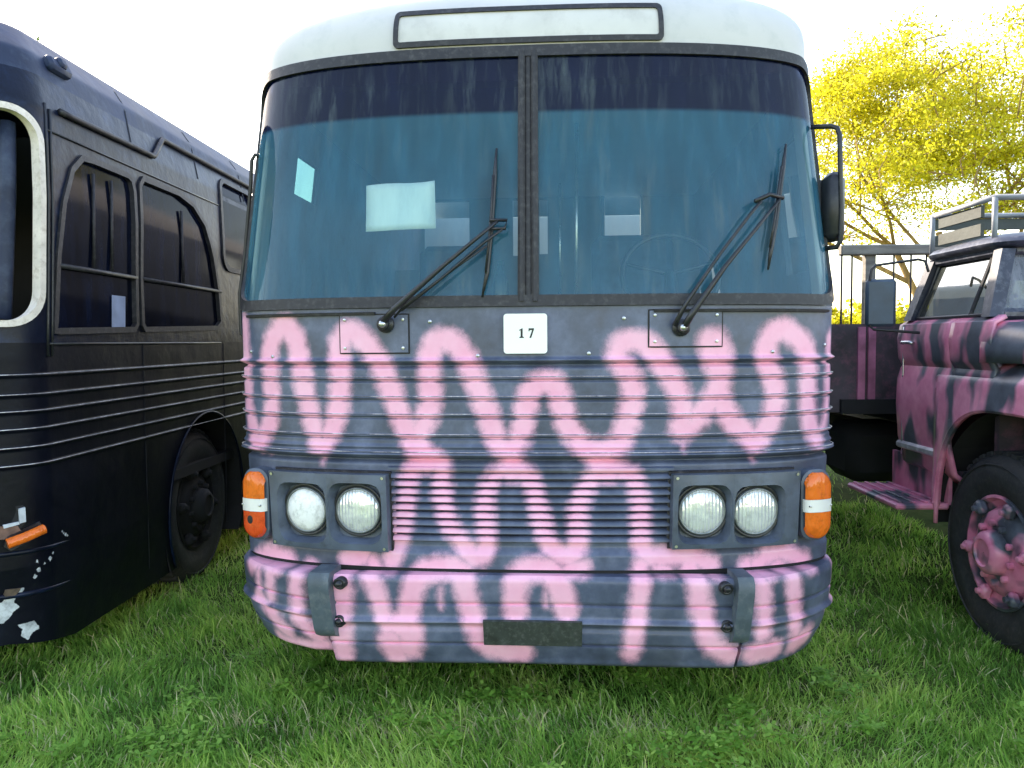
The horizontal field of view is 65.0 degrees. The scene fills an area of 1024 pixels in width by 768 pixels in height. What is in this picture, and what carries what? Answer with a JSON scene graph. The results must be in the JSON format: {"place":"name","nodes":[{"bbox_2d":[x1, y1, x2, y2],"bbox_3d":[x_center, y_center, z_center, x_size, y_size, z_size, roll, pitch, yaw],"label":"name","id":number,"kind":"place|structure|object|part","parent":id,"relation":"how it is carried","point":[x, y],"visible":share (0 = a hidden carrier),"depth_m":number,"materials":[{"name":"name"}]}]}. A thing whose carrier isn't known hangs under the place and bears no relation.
{"place":"outdoors","nodes":[
{"label":"outdoors","id":0,"kind":"place"},
{"bbox_2d":[0,451,1023,767],"bbox_3d":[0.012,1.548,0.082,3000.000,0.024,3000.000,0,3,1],"label":"ground","id":1,"kind":"structure","parent":0,"point":[926,517],"depth_m":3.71,"materials":[{"name":"green plant"}]},
{"bbox_2d":[0,22,253,645],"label":"dark bus","id":2,"kind":"object","parent":1,"relation":"on","point":[124,460],"visible":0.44,"depth_m":4.09,"materials":[{"name":"black paint"}]},
{"bbox_3d":[-2.038,-0.660,3.958,0.054,0.890,0.858,0,3,1],"label":"window","id":3,"kind":"part","parent":2,"relation":"part of","materials":[{"name":"black glass"}]},
{"bbox_3d":[-2.019,-0.721,4.942,0.055,0.907,1.255,0,3,1],"label":"window","id":4,"kind":"part","parent":2,"relation":"part of","materials":[{"name":"black glass"}]},
{"bbox_3d":[-2.025,-1.134,5.906,0.095,0.690,0.825,0,3,1],"label":"window","id":5,"kind":"part","parent":2,"relation":"part of","materials":[{"name":"black glass"}]},
{"bbox_2d":[0,648,1023,767],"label":"clover","id":6,"kind":"object","parent":1,"relation":"on","point":[687,737],"visible":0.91,"depth_m":3.09,"materials":[{"name":"green plant"}]},
{"bbox_2d":[238,0,844,667],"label":"painted bus","id":7,"kind":"object","parent":1,"relation":"on","point":[642,202],"visible":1,"depth_m":3.23,"materials":[{"name":"paint"}]},
{"bbox_3d":[-1.088,-1.067,4.224,0.017,0.200,0.385,0,3,4],"label":"side window","id":8,"kind":"part","parent":7,"relation":"part of","materials":[{"name":"clear glass"}]},
{"bbox_2d":[366,181,435,231],"bbox_3d":[-0.451,-0.718,3.250,0.295,0.198,0.035,0,3,12],"label":"paper sheet","id":9,"kind":"object","parent":7,"relation":"attached to","point":[397,206],"visible":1,"depth_m":3.25,"materials":[{"name":"white paper"}]},
{"bbox_2d":[493,261,508,306],"bbox_3d":[-0.047,-0.406,3.380,0.064,0.224,0.063,0,3,1],"label":"bottle","id":10,"kind":"object","parent":7,"relation":"on","point":[500,286],"visible":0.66,"depth_m":3.36,"materials":[{"name":"blue glass"}]},
{"bbox_2d":[503,313,546,353],"bbox_3d":[0.052,-0.197,3.141,0.170,0.156,0.006,0,3,3],"label":"number card","id":11,"kind":"object","parent":7,"relation":"attached to","point":[525,333],"visible":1,"depth_m":3.14,"materials":[{"name":"white paper"}]},
{"bbox_3d":[1.327,-0.826,3.759,0.052,0.610,0.515,0,3,4],"label":"side window","id":12,"kind":"part","parent":7,"relation":"part of","materials":[{"name":"blue glass"}]},
{"bbox_2d":[832,299,907,323],"bbox_3d":[15.275,-2.067,35.792,4.407,3.491,4.477,-2,3,-25],"label":"bush","id":13,"kind":"object","parent":1,"relation":"on","point":[856,317],"visible":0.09,"depth_m":34.82,"materials":[{"name":"yellow plant"}]},
{"bbox_2d":[896,297,908,323],"bbox_3d":[19.997,-2.393,39.388,4.553,3.704,5.138,2,4,34],"label":"bush","id":14,"kind":"object","parent":1,"relation":"on","point":[899,304],"visible":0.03,"depth_m":38.81,"materials":[{"name":"yellow plant"}]},
{"bbox_2d":[807,0,1023,295],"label":"yellow tree","id":15,"kind":"object","parent":1,"relation":"on","point":[912,156],"visible":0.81,"depth_m":22.35,"materials":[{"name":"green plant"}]},
{"bbox_2d":[824,194,1023,656],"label":"flatbed truck","id":16,"kind":"object","parent":1,"relation":"on","point":[926,411],"visible":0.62,"depth_m":4.45,"materials":[{"name":"metal"}]},
{"bbox_3d":[2.427,0.085,4.684,0.169,0.931,0.600,0,3,1],"label":"door","id":17,"kind":"part","parent":16,"relation":"part of","materials":[{"name":"metal"}]},
{"bbox_3d":[2.493,-0.532,4.464,0.137,0.343,0.741,0,3,1],"label":"side window","id":18,"kind":"part","parent":16,"relation":"part of","materials":[{"name":"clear glass"}]},
{"bbox_2d":[0,0,1023,316],"label":"sky","id":19,"kind":"structure","parent":0,"point":[199,65],"materials":[{"name":"white"}]}
]}

